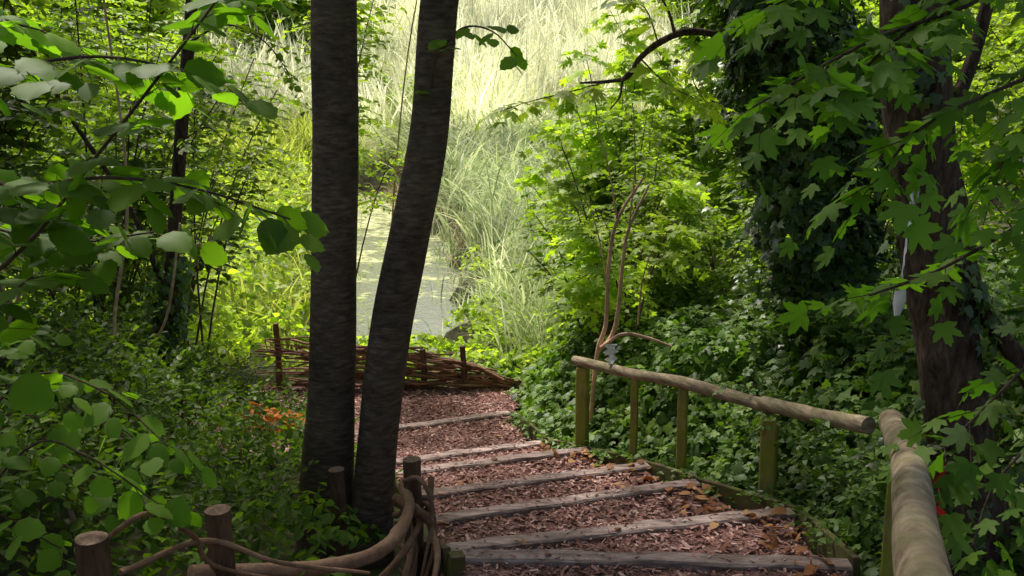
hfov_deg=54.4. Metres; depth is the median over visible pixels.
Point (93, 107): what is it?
elder shrub
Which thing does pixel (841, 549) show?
path edging board
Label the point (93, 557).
wattle fence
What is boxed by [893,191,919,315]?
grey rag
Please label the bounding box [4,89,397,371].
marsh grass
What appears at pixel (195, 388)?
nettle undergrowth
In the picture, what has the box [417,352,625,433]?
ivy patch
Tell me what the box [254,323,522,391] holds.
wattle fence
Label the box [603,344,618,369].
white cloth tag
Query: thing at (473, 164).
reed bed
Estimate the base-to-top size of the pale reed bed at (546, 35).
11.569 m
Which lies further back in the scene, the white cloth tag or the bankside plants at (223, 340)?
the bankside plants at (223, 340)
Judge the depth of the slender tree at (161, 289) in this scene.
6.19 m
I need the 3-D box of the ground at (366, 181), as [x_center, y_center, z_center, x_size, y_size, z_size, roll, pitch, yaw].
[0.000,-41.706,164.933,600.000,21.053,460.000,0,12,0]
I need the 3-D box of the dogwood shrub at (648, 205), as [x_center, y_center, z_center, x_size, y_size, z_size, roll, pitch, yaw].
[1.452,-0.360,9.604,3.180,3.045,3.644,0,12,0]
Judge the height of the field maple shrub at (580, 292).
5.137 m
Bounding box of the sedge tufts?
[272,185,575,365]
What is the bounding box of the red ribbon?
[933,464,945,515]
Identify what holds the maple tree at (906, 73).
on the ground at (366, 181)
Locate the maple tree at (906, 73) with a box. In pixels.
[689,0,1023,575]
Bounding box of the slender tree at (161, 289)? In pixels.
[6,0,358,459]
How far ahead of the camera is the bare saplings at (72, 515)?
5.35 m
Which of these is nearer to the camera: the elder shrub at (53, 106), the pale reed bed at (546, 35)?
the elder shrub at (53, 106)
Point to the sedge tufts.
(536, 330)
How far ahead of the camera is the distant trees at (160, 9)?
34.98 m
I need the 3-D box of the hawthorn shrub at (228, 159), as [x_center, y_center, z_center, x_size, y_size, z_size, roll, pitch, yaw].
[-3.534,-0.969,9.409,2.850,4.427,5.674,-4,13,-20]
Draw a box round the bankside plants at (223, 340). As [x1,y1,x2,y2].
[4,244,685,378]
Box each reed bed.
[16,0,1023,164]
[359,100,1003,337]
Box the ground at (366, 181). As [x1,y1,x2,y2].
[0,145,1023,575]
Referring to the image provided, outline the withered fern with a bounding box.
[218,401,304,497]
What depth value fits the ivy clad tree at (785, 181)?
6.14 m
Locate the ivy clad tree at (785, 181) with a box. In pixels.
[475,0,920,476]
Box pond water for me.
[309,193,470,351]
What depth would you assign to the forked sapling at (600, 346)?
6.86 m
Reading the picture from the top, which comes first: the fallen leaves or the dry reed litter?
the dry reed litter
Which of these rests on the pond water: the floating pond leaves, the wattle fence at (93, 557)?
the floating pond leaves
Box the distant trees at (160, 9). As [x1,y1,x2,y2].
[7,0,1023,183]
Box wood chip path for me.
[27,384,846,575]
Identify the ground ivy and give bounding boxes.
[501,228,1023,575]
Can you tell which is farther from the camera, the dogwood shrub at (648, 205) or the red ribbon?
the dogwood shrub at (648, 205)
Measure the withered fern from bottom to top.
0.658 m
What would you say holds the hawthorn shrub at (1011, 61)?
on the ground at (366, 181)
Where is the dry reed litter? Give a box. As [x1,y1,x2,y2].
[360,147,509,285]
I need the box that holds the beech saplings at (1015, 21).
[987,0,1023,114]
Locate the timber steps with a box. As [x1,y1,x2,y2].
[355,410,852,575]
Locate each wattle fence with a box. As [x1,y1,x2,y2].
[75,456,465,575]
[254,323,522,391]
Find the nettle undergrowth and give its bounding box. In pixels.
[0,286,402,575]
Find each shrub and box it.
[0,0,173,415]
[0,0,258,442]
[0,0,329,414]
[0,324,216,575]
[2,0,311,432]
[4,0,209,303]
[276,0,665,278]
[497,89,783,417]
[505,0,876,445]
[677,0,1023,257]
[677,18,1023,381]
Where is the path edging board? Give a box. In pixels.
[354,411,859,575]
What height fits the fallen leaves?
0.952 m
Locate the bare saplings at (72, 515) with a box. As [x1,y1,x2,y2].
[0,0,417,522]
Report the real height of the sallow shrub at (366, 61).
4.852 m
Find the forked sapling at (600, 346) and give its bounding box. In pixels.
[582,107,671,420]
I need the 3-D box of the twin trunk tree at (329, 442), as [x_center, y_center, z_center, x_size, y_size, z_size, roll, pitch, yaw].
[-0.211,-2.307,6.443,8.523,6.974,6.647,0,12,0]
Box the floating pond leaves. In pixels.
[357,215,463,342]
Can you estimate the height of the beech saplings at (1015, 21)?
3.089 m
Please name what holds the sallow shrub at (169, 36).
on the ground at (366, 181)
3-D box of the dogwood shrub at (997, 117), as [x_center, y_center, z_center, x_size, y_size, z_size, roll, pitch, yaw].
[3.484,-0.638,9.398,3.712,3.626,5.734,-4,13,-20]
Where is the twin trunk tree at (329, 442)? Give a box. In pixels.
[295,0,527,567]
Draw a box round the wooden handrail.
[571,356,952,575]
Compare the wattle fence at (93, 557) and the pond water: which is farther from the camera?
the pond water
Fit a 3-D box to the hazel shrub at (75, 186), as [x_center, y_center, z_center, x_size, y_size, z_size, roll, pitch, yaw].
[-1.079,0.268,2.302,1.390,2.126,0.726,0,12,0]
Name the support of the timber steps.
on the wood chip path
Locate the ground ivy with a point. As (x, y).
(696, 335)
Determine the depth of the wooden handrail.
4.31 m
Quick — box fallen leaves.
[437,433,838,575]

